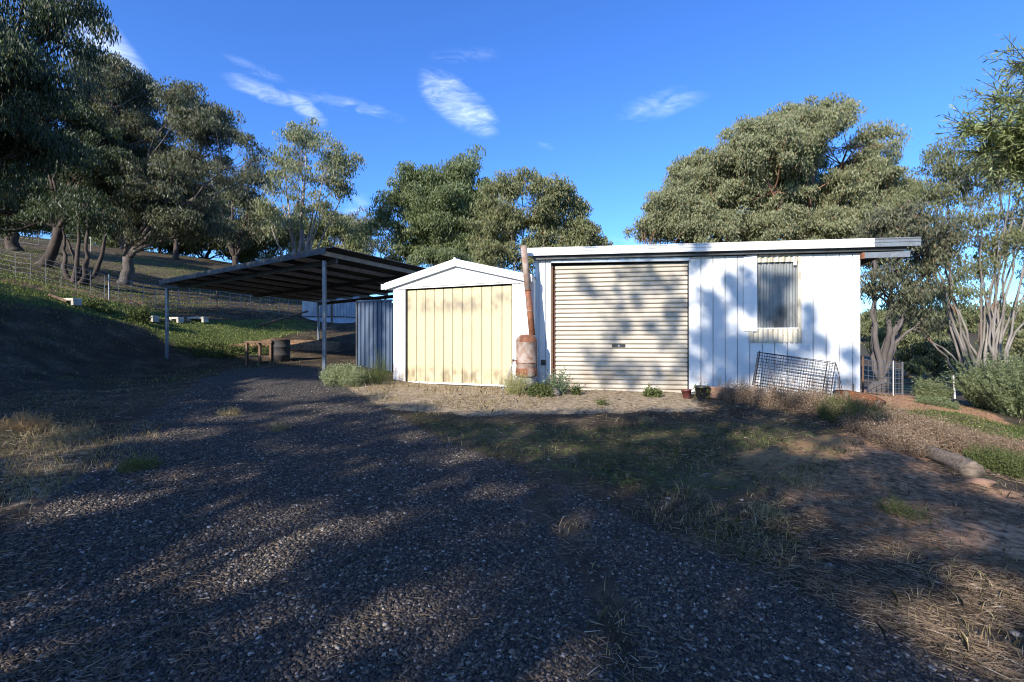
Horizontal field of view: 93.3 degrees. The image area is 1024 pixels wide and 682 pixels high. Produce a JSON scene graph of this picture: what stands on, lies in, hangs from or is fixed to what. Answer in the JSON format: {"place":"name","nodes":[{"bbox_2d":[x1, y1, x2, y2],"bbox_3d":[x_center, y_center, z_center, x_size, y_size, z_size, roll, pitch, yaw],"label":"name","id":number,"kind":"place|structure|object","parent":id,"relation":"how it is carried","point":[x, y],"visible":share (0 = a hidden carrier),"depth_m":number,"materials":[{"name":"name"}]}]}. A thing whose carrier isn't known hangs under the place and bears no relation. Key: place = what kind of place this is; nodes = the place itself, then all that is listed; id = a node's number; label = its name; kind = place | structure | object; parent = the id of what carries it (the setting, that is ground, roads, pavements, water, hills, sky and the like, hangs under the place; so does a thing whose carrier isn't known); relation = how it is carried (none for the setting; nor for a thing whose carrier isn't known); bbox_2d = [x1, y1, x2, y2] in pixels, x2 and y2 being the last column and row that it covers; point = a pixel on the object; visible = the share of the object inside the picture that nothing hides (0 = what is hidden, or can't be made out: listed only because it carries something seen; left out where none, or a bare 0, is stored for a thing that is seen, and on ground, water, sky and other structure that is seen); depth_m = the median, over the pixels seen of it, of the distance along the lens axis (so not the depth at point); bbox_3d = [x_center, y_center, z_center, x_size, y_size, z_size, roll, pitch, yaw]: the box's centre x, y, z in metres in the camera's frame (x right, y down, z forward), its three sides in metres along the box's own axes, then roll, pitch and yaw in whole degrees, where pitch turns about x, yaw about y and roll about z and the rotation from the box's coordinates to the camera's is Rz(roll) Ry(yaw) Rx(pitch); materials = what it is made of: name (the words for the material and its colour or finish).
{"place":"outdoors","nodes":[
{"label":"outdoors","id":0,"kind":"place"},
{"bbox_2d":[0,384,989,681],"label":"gravel","id":1,"kind":"structure","parent":0,"point":[448,660],"depth_m":2.71,"materials":[{"name":"grey gravel"}]},
{"bbox_2d":[0,236,1023,681],"bbox_3d":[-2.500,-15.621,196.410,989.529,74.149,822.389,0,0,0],"label":"ground","id":2,"kind":"structure","parent":0,"point":[70,350],"depth_m":5.25,"materials":[{"name":"grey gravel"}]},
{"bbox_2d":[0,405,58,436],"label":"dry grass","id":3,"kind":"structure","parent":2,"relation":"on","point":[15,425],"depth_m":6.07,"materials":[{"name":"beige plant"}]},
{"bbox_2d":[19,225,51,236],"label":"gum tree","id":4,"kind":"object","parent":2,"relation":"on","point":[43,230],"depth_m":50.65,"materials":[{"name":"green plant"}]},
{"bbox_2d":[0,170,72,251],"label":"gum tree","id":5,"kind":"object","parent":2,"relation":"on","point":[12,243],"visible":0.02,"depth_m":30.77,"materials":[{"name":"green plant"}]},
{"bbox_2d":[3,229,90,251],"bbox_3d":[-36.732,-7.970,36.736,7.709,2.204,0.602,0,0,-15],"label":"wire fence","id":6,"kind":"object","parent":2,"relation":"on","point":[68,234],"visible":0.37,"depth_m":37.52,"materials":[{"name":"grey metal"}]},
{"bbox_2d":[0,419,98,456],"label":"dry grass","id":7,"kind":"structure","parent":2,"relation":"on","point":[48,439],"depth_m":5.71,"materials":[{"name":"plant"}]},
{"bbox_2d":[19,192,82,239],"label":"gum tree","id":8,"kind":"object","parent":2,"relation":"on","point":[47,233],"visible":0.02,"depth_m":50.99,"materials":[{"name":"green plant"}]},
{"bbox_2d":[48,294,67,301],"bbox_3d":[-14.734,-1.399,15.700,0.477,0.264,0.140,0,0,-27],"label":"timber sleeper","id":9,"kind":"object","parent":2,"relation":"on","point":[59,298],"visible":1,"depth_m":15.65,"materials":[{"name":"brown wood"}]},
{"bbox_2d":[0,0,121,207],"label":"gum tree","id":10,"kind":"object","parent":2,"relation":"on","point":[25,140],"visible":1,"depth_m":14.31,"materials":[{"name":"green plant"}]},
{"bbox_2d":[63,298,81,305],"bbox_3d":[-14.450,-1.284,15.900,0.420,0.230,0.280,0,0,12],"label":"concrete skid","id":11,"kind":"object","parent":2,"relation":"on","point":[76,301],"visible":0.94,"depth_m":15.79,"materials":[{"name":"white concrete"}]},
{"bbox_2d":[0,72,145,267],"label":"gum tree","id":12,"kind":"object","parent":2,"relation":"on","point":[7,221],"visible":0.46,"depth_m":22.86,"materials":[{"name":"green plant"}]},
{"bbox_2d":[24,182,133,285],"bbox_3d":[-19.416,-4.736,21.518,4.062,4.818,2.664,0,0,0],"label":"gum tree","id":13,"kind":"object","parent":2,"relation":"on","point":[85,213],"visible":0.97,"depth_m":21.44,"materials":[{"name":"green plant"}]},
{"bbox_2d":[62,181,109,245],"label":"gum tree","id":14,"kind":"object","parent":2,"relation":"on","point":[72,235],"visible":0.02,"depth_m":48.63,"materials":[{"name":"green plant"}]},
{"bbox_2d":[83,296,115,314],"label":"bank weed","id":15,"kind":"object","parent":2,"relation":"on","point":[88,302],"visible":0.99,"depth_m":16.66,"materials":[{"name":"green plant"}]},
{"bbox_2d":[84,225,171,251],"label":"gum tree","id":16,"kind":"object","parent":2,"relation":"on","point":[113,243],"visible":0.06,"depth_m":45.93,"materials":[{"name":"green plant"}]},
{"bbox_2d":[111,450,164,472],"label":"grass tuft","id":17,"kind":"object","parent":2,"relation":"on","point":[141,462],"visible":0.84,"depth_m":4.86,"materials":[{"name":"green plant"}]},
{"bbox_2d":[124,299,153,324],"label":"bank weed","id":18,"kind":"object","parent":2,"relation":"on","point":[141,313],"visible":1,"depth_m":17.31,"materials":[{"name":"green plant"}]},
{"bbox_2d":[0,249,295,314],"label":"wire fence","id":19,"kind":"object","parent":2,"relation":"on","point":[178,299],"visible":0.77,"depth_m":19.90,"materials":[{"name":"grey metal"}]},
{"bbox_2d":[145,316,158,321],"bbox_3d":[-13.569,-0.828,18.200,0.400,0.230,0.280,0,0,10],"label":"concrete skid","id":20,"kind":"object","parent":2,"relation":"on","point":[154,318],"visible":0.51,"depth_m":18.14,"materials":[{"name":"grey concrete"}]},
{"bbox_2d":[100,211,207,256],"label":"gum tree","id":21,"kind":"object","parent":2,"relation":"on","point":[166,248],"visible":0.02,"depth_m":48.22,"materials":[{"name":"green plant"}]},
{"bbox_2d":[51,49,272,285],"bbox_3d":[-18.470,-8.691,25.743,12.008,11.955,7.582,0,0,0],"label":"gum tree","id":22,"kind":"object","parent":2,"relation":"on","point":[155,197],"visible":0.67,"depth_m":24.38,"materials":[{"name":"green plant"}]},
{"bbox_2d":[169,317,183,322],"bbox_3d":[-13.389,-0.835,19.300,0.420,0.230,0.280,0,0,10],"label":"concrete skid","id":23,"kind":"object","parent":2,"relation":"on","point":[179,319],"visible":0.95,"depth_m":19.19,"materials":[{"name":"grey concrete"}]},
{"bbox_2d":[0,237,355,384],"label":"hillside grass","id":24,"kind":"structure","parent":2,"relation":"on","point":[67,293],"depth_m":19.48,"materials":[{"name":"green plant"}]},
{"bbox_2d":[138,144,221,259],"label":"gum tree","id":25,"kind":"object","parent":2,"relation":"on","point":[175,255],"visible":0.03,"depth_m":41.87,"materials":[{"name":"green plant"}]},
{"bbox_2d":[187,317,208,322],"bbox_3d":[-13.122,-0.890,20.200,0.780,0.230,0.280,0,0,10],"label":"concrete skid","id":26,"kind":"object","parent":2,"relation":"on","point":[205,319],"visible":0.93,"depth_m":20.08,"materials":[{"name":"grey concrete"}]},
{"bbox_2d":[148,184,260,260],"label":"gum tree","id":27,"kind":"object","parent":2,"relation":"on","point":[192,249],"visible":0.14,"depth_m":48.93,"materials":[{"name":"green plant"}]},
{"bbox_2d":[172,340,268,358],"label":"bank weeds","id":28,"kind":"object","parent":2,"relation":"on","point":[218,351],"visible":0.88,"depth_m":17.29,"materials":[{"name":"green plant"}]},
{"bbox_2d":[215,404,242,415],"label":"grass tuft","id":29,"kind":"object","parent":2,"relation":"on","point":[231,412],"visible":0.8,"depth_m":7.17,"materials":[{"name":"plant"}]},
{"bbox_2d":[181,161,281,264],"bbox_3d":[-21.960,-9.480,37.788,7.738,9.253,4.962,0,0,-17],"label":"gum tree","id":30,"kind":"object","parent":2,"relation":"on","point":[245,199],"visible":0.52,"depth_m":37.74,"materials":[{"name":"green plant"}]},
{"bbox_2d":[210,205,300,263],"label":"gum tree","id":31,"kind":"object","parent":2,"relation":"on","point":[254,252],"visible":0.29,"depth_m":51.36,"materials":[{"name":"green plant"}]},
{"bbox_2d":[244,341,272,365],"bbox_3d":[-7.892,0.405,15.475,0.950,0.820,0.700,0,0,10],"label":"workbench","id":32,"kind":"object","parent":2,"relation":"on","point":[259,356],"visible":0.58,"depth_m":15.22,"materials":[{"name":"brown wood"}]},
{"bbox_2d":[266,417,291,431],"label":"grass tuft","id":33,"kind":"object","parent":2,"relation":"on","point":[279,427],"visible":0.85,"depth_m":6.37,"materials":[{"name":"green plant"}]},
{"bbox_2d":[271,339,289,362],"bbox_3d":[-7.371,0.323,15.400,0.584,0.750,0.580,0,0,0],"label":"steel drum","id":34,"kind":"object","parent":2,"relation":"on","point":[281,350],"visible":0.79,"depth_m":15.16,"materials":[{"name":"grey metal"}]},
{"bbox_2d":[259,310,307,325],"bbox_3d":[-10.571,-1.076,22.500,0.100,0.845,2.410,0,0,33],"label":"fallen pole","id":35,"kind":"object","parent":2,"relation":"on","point":[282,318],"visible":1,"depth_m":22.40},
{"bbox_2d":[159,246,426,371],"bbox_3d":[-6.138,-0.539,15.675,9.389,3.080,5.990,0,0,34],"label":"carport","id":36,"kind":"object","parent":2,"relation":"on","point":[332,274],"visible":0.73,"depth_m":14.20,"materials":[{"name":"grey metal"}]},
{"bbox_2d":[251,117,366,255],"bbox_3d":[-14.801,-9.706,35.038,8.499,13.424,5.348,0,0,0],"label":"gum tree","id":37,"kind":"object","parent":2,"relation":"on","point":[337,165],"visible":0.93,"depth_m":34.62,"materials":[{"name":"green plant"}]},
{"bbox_2d":[281,210,379,255],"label":"gum tree","id":38,"kind":"object","parent":2,"relation":"on","point":[341,230],"visible":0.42,"depth_m":49.41,"materials":[{"name":"green plant"}]},
{"bbox_2d":[302,296,358,322],"bbox_3d":[-9.534,-1.975,25.500,2.883,3.350,2.883,0,0,0],"label":"water tank","id":39,"kind":"object","parent":2,"relation":"on","point":[344,312],"visible":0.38,"depth_m":24.37,"materials":[{"name":"metal"}]},
{"bbox_2d":[331,304,332,322],"bbox_3d":[-8.947,-1.678,24.000,0.092,1.800,0.092,0,0,22],"label":"fence post","id":40,"kind":"object","parent":2,"relation":"on","point":[331,313],"visible":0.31,"depth_m":23.97,"materials":[{"name":"grey metal"}]},
{"bbox_2d":[318,360,371,386],"bbox_3d":[-3.432,0.675,9.906,1.096,0.612,1.088,0,0,-42],"label":"sage bush","id":41,"kind":"object","parent":2,"relation":"on","point":[339,374],"visible":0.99,"depth_m":9.75,"materials":[{"name":"green plant"}]},
{"bbox_2d":[321,206,391,255],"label":"gum tree","id":42,"kind":"object","parent":2,"relation":"on","point":[362,217],"visible":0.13,"depth_m":61.95,"materials":[{"name":"green plant"}]},
{"bbox_2d":[347,355,393,383],"bbox_3d":[-2.965,0.643,10.303,0.992,0.679,0.933,0,0,0],"label":"weedy bush","id":43,"kind":"object","parent":2,"relation":"on","point":[375,373],"visible":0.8,"depth_m":10.20,"materials":[{"name":"green plant"}]},
{"bbox_2d":[356,299,392,370],"bbox_3d":[-3.226,0.028,13.321,1.025,2.144,2.245,0,0,15],"label":"sheet screen","id":44,"kind":"object","parent":2,"relation":"on","point":[374,322],"visible":0.69,"depth_m":12.28,"materials":[{"name":"grey metal"}]},
{"bbox_2d":[373,346,388,379],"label":"tall weed","id":45,"kind":"object","parent":2,"relation":"on","point":[380,362],"visible":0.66,"depth_m":10.60,"materials":[{"name":"green plant"}]},
{"bbox_2d":[347,144,508,269],"bbox_3d":[-6.668,-8.070,39.927,13.575,16.039,7.493,0,0,0],"label":"gum tree","id":46,"kind":"object","parent":2,"relation":"on","point":[432,206],"visible":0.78,"depth_m":38.60,"materials":[{"name":"green plant"}]},
{"bbox_2d":[404,246,485,267],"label":"gum tree","id":47,"kind":"object","parent":2,"relation":"on","point":[431,256],"visible":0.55,"depth_m":26.74,"materials":[{"name":"green plant"}]},
{"bbox_2d":[381,257,535,386],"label":"garage","id":48,"kind":"structure","parent":2,"relation":"on","point":[456,321],"depth_m":10.34,"materials":[{"name":"white metal"}]},
{"bbox_2d":[407,286,511,386],"bbox_3d":[-1.170,-0.097,10.372,2.583,2.065,0.042,0,0,24],"label":"tilt door","id":49,"kind":"structure","parent":48,"relation":"in","point":[455,336],"depth_m":10.34,"materials":[{"name":"beige metal"}]},
{"bbox_2d":[0,308,1023,681],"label":"dry grass","id":50,"kind":"structure","parent":2,"relation":"on","point":[100,450],"depth_m":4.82,"materials":[{"name":"beige plant"}]},
{"bbox_2d":[0,277,1023,680],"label":"short grass","id":51,"kind":"structure","parent":2,"relation":"on","point":[532,451],"depth_m":5.66,"materials":[{"name":"green plant"}]},
{"bbox_2d":[0,371,1023,673],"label":"pebbles","id":52,"kind":"object","parent":2,"relation":"on","point":[1016,633],"visible":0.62,"depth_m":4.06,"materials":[{"name":"stone"}]},
{"bbox_2d":[499,367,532,394],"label":"grass tuft","id":53,"kind":"object","parent":2,"relation":"on","point":[514,385],"visible":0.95,"depth_m":8.93,"materials":[{"name":"green plant"}]},
{"bbox_2d":[512,245,537,387],"bbox_3d":[0.281,-0.413,9.440,0.436,2.914,0.436,0,0,34],"label":"boiler","id":54,"kind":"object","parent":2,"relation":"on","point":[526,350],"visible":0.95,"depth_m":9.33,"materials":[{"name":"metal"}]},
{"bbox_2d":[465,166,613,274],"bbox_3d":[2.043,-5.597,36.192,11.295,14.371,6.631,0,0,0],"label":"gum tree","id":55,"kind":"object","parent":2,"relation":"on","point":[505,220],"visible":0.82,"depth_m":35.20,"materials":[{"name":"green plant"}]},
{"bbox_2d":[524,380,556,397],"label":"weed","id":56,"kind":"object","parent":2,"relation":"on","point":[538,389],"visible":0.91,"depth_m":8.74,"materials":[{"name":"green plant"}]},
{"bbox_2d":[545,388,560,395],"bbox_3d":[0.760,0.950,8.890,0.282,0.210,0.351,0,0,-30],"label":"rock","id":57,"kind":"object","parent":2,"relation":"on","point":[557,393],"visible":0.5,"depth_m":8.75,"materials":[{"name":"grey stone"}]},
{"bbox_2d":[542,364,572,393],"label":"thistle","id":58,"kind":"object","parent":2,"relation":"on","point":[559,383],"visible":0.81,"depth_m":9.02,"materials":[{"name":"green plant"}]},
{"bbox_2d":[568,382,582,394],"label":"weed","id":59,"kind":"object","parent":2,"relation":"on","point":[575,390],"visible":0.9,"depth_m":8.96,"materials":[{"name":"green plant"}]},
{"bbox_2d":[595,396,610,405],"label":"weed","id":60,"kind":"object","parent":2,"relation":"on","point":[603,401],"visible":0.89,"depth_m":7.98,"materials":[{"name":"green plant"}]},
{"bbox_2d":[638,413,655,424],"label":"dry tuft","id":61,"kind":"object","parent":2,"relation":"on","point":[644,421],"visible":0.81,"depth_m":6.88,"materials":[{"name":"green plant"}]},
{"bbox_2d":[641,382,662,397],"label":"weed","id":62,"kind":"object","parent":2,"relation":"on","point":[651,392],"visible":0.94,"depth_m":8.81,"materials":[{"name":"green plant"}]},
{"bbox_2d":[681,389,691,398],"bbox_3d":[3.165,0.965,8.753,0.187,0.170,0.186,-7,-2,0],"label":"flower pot","id":63,"kind":"object","parent":2,"relation":"on","point":[686,393],"visible":0.94,"depth_m":8.69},
{"bbox_2d":[694,385,709,399],"bbox_3d":[3.424,0.929,8.720,0.264,0.240,0.262,0,0,0],"label":"flower pot","id":64,"kind":"object","parent":2,"relation":"on","point":[703,390],"visible":0.89,"depth_m":8.63,"materials":[{"name":"black plastic"}]},
{"bbox_2d":[692,382,710,397],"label":"pot plant","id":65,"kind":"object","parent":64,"relation":"in","point":[700,391],"visible":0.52,"depth_m":8.65,"materials":[{"name":"green plant"}]},
{"bbox_2d":[708,386,734,398],"bbox_3d":[3.786,0.938,8.746,0.440,0.200,0.100,3,4,10],"label":"timber block","id":66,"kind":"object","parent":2,"relation":"on","point":[714,392],"depth_m":8.71,"materials":[{"name":"brown wood"}]},
{"bbox_2d":[527,237,920,395],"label":"shed","id":67,"kind":"structure","parent":2,"relation":"on","point":[677,318],"depth_m":9.25,"materials":[{"name":"white painted metal"},{"name":"cream painted metal"},{"name":"galvanised steel"}]},
{"bbox_2d":[555,262,687,392],"bbox_3d":[2.143,-0.221,9.599,2.573,2.611,0.056,0,0,10],"label":"roller door","id":68,"kind":"structure","parent":67,"relation":"in","point":[619,327],"depth_m":9.59,"materials":[{"name":"beige metal"}]},
{"bbox_2d":[797,254,801,328],"bbox_3d":[5.321,-0.913,8.960,0.058,1.372,0.062,0,0,10],"label":"window frame","id":69,"kind":"structure","parent":67,"relation":"in","point":[799,264],"depth_m":8.93,"materials":[{"name":"white metal"}]},
{"bbox_2d":[738,494,798,526],"bbox_3d":[2.061,1.372,3.846,0.454,0.259,0.379,0,0,-37],"label":"grass tuft","id":70,"kind":"object","parent":2,"relation":"on","point":[762,510],"visible":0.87,"depth_m":3.83,"materials":[{"name":"plant"}]},
{"bbox_2d":[622,91,926,277],"bbox_3d":[14.676,-5.223,26.893,16.540,16.188,8.123,0,0,0],"label":"gum tree","id":71,"kind":"object","parent":2,"relation":"on","point":[767,183],"visible":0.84,"depth_m":25.54,"materials":[{"name":"green plant"}]},
{"bbox_2d":[752,351,841,394],"bbox_3d":[5.008,0.576,8.501,1.581,0.808,0.405,0,0,10],"label":"wire crate","id":72,"kind":"object","parent":2,"relation":"on","point":[787,365],"visible":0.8,"depth_m":8.47,"materials":[{"name":"grey metal"}]},
{"bbox_2d":[773,465,826,489],"bbox_3d":[2.727,1.331,4.579,0.452,0.322,0.494,0,0,-30],"label":"grass tuft","id":73,"kind":"object","parent":2,"relation":"on","point":[794,478],"visible":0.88,"depth_m":4.57,"materials":[{"name":"green plant"}]},
{"bbox_2d":[717,379,919,427],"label":"dry weeds","id":74,"kind":"object","parent":2,"relation":"on","point":[787,399],"visible":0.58,"depth_m":7.94,"materials":[{"name":"brown plant"}]},
{"bbox_2d":[813,388,897,426],"bbox_3d":[4.990,1.024,7.109,0.991,0.624,1.105,0,0,0],"label":"dark bush","id":75,"kind":"object","parent":2,"relation":"on","point":[848,402],"visible":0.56,"depth_m":7.09,"materials":[{"name":"green plant"}]},
{"bbox_2d":[833,390,885,406],"bbox_3d":[5.637,1.051,7.904,0.725,0.292,0.725,20,-8,-5],"label":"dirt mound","id":76,"kind":"object","parent":2,"relation":"on","point":[880,400],"visible":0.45,"depth_m":7.63,"materials":[{"name":"brown soil"}]},
{"bbox_2d":[860,309,884,340],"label":"gum tree","id":77,"kind":"object","parent":2,"relation":"on","point":[866,332],"visible":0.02,"depth_m":108.14,"materials":[{"name":"green plant"}]},
{"bbox_2d":[860,308,895,359],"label":"gum tree","id":78,"kind":"object","parent":2,"relation":"on","point":[865,326],"visible":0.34,"depth_m":57.81,"materials":[{"name":"green plant"}]},
{"bbox_2d":[862,356,902,394],"bbox_3d":[11.574,1.206,15.020,2.395,1.490,0.124,0,0,-28],"label":"wire fence","id":79,"kind":"object","parent":2,"relation":"on","point":[888,372],"visible":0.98,"depth_m":14.87,"materials":[{"name":"grey metal"}]},
{"bbox_2d":[893,361,893,395],"bbox_3d":[11.513,1.173,14.600,0.024,1.150,0.024,0,0,22],"label":"white stake","id":80,"kind":"object","parent":2,"relation":"on","point":[893,378],"visible":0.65,"depth_m":14.59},
{"bbox_2d":[872,494,937,521],"bbox_3d":[3.211,1.419,3.999,0.408,0.294,0.419,0,0,0],"label":"grass tuft","id":81,"kind":"object","parent":2,"relation":"on","point":[902,508],"visible":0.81,"depth_m":3.97,"materials":[{"name":"green plant"}]},
{"bbox_2d":[866,318,951,377],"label":"gum tree","id":82,"kind":"object","parent":2,"relation":"on","point":[907,340],"visible":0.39,"depth_m":34.88,"materials":[{"name":"green plant"}]},
{"bbox_2d":[842,198,977,392],"bbox_3d":[13.471,-1.316,16.352,4.753,6.720,3.170,0,0,0],"label":"gum tree","id":83,"kind":"object","parent":2,"relation":"on","point":[909,290],"visible":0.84,"depth_m":16.17,"materials":[{"name":"green plant"}]},
{"bbox_2d":[835,404,1023,459],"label":"dry weeds","id":84,"kind":"object","parent":2,"relation":"on","point":[942,434],"visible":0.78,"depth_m":6.30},
{"bbox_2d":[893,338,966,382],"bbox_3d":[25.846,1.337,30.436,4.624,3.025,3.738,0,0,0],"label":"shrub","id":85,"kind":"object","parent":2,"relation":"on","point":[924,360],"visible":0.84,"depth_m":29.82,"materials":[{"name":"green plant"}]},
{"bbox_2d":[910,373,956,400],"bbox_3d":[11.746,1.315,13.489,1.022,0.849,1.033,0,0,36],"label":"shrub","id":86,"kind":"object","parent":2,"relation":"on","point":[923,390],"visible":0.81,"depth_m":13.33,"materials":[{"name":"green plant"}]},
{"bbox_2d":[914,394,961,409],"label":"shrub","id":87,"kind":"object","parent":2,"relation":"on","point":[948,403],"visible":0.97,"depth_m":11.40,"materials":[{"name":"green plant"}]},
{"bbox_2d":[906,436,985,477],"bbox_3d":[4.967,1.349,5.642,0.201,0.259,1.367,0,0,17],"label":"fallen log","id":88,"kind":"object","parent":2,"relation":"on","point":[965,467],"visible":0.62,"depth_m":5.18,"materials":[{"name":"grey wood"}]},
{"bbox_2d":[930,308,968,333],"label":"gum tree","id":89,"kind":"object","parent":2,"relation":"on","point":[946,328],"visible":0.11,"depth_m":123.01,"materials":[{"name":"green plant"}]},
{"bbox_2d":[879,130,1023,377],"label":"gum tree","id":90,"kind":"object","parent":2,"relation":"on","point":[1011,235],"visible":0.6,"depth_m":19.39,"materials":[{"name":"green plant"}]},
{"bbox_2d":[934,345,991,378],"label":"gum tree","id":91,"kind":"object","parent":2,"relation":"on","point":[974,355],"visible":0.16,"depth_m":32.74,"materials":[{"name":"green plant"}]},
{"bbox_2d":[903,409,1023,441],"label":"lawn grass","id":92,"kind":"structure","parent":2,"relation":"on","point":[1011,429],"depth_m":9.53,"materials":[{"name":"green plant"}]},
{"bbox_2d":[947,303,1000,332],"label":"gum tree","id":93,"kind":"object","parent":2,"relation":"on","point":[971,313],"visible":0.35,"depth_m":128.12,"materials":[{"name":"green plant"}]},
{"bbox_2d":[926,34,1023,207],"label":"wattle tree","id":94,"kind":"object","parent":2,"relation":"on","point":[1009,137],"visible":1,"depth_m":9.00,"materials":[{"name":"green plant"}]},
{"bbox_2d":[963,478,996,485],"bbox_3d":[4.704,1.414,4.848,0.268,0.080,0.156,0,0,0],"label":"rock","id":95,"kind":"object","parent":2,"relation":"on","point":[983,482],"visible":0.91,"depth_m":4.80,"materials":[{"name":"brown stone"}]},
{"bbox_2d":[941,346,1023,417],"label":"feathery shrub","id":96,"kind":"object","parent":2,"relation":"on","point":[1001,389],"visible":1,"depth_m":12.11,"materials":[{"name":"green plant"}]},
{"bbox_2d":[957,440,1023,480],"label":"dark weeds","id":97,"kind":"object","parent":2,"relation":"on","point":[1000,462],"visible":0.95,"depth_m":5.50,"materials":[{"name":"green plant"}]},
{"bbox_2d":[975,306,1023,370],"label":"gum tree","id":98,"kind":"object","parent":2,"relation":"on","point":[1017,344],"visible":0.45,"depth_m":38.88,"materials":[{"name":"green plant"}]},
{"bbox_2d":[985,302,1023,330],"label":"gum tree","id":99,"kind":"object","parent":2,"relation":"on","point":[1007,308],"visible":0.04,"depth_m":133.96,"materials":[{"name":"green plant"}]},
{"bbox_2d":[0,0,1023,312],"label":"sky","id":100,"kind":"structure","parent":0,"point":[603,95],"materials":[{"name":"blue"}]}
]}

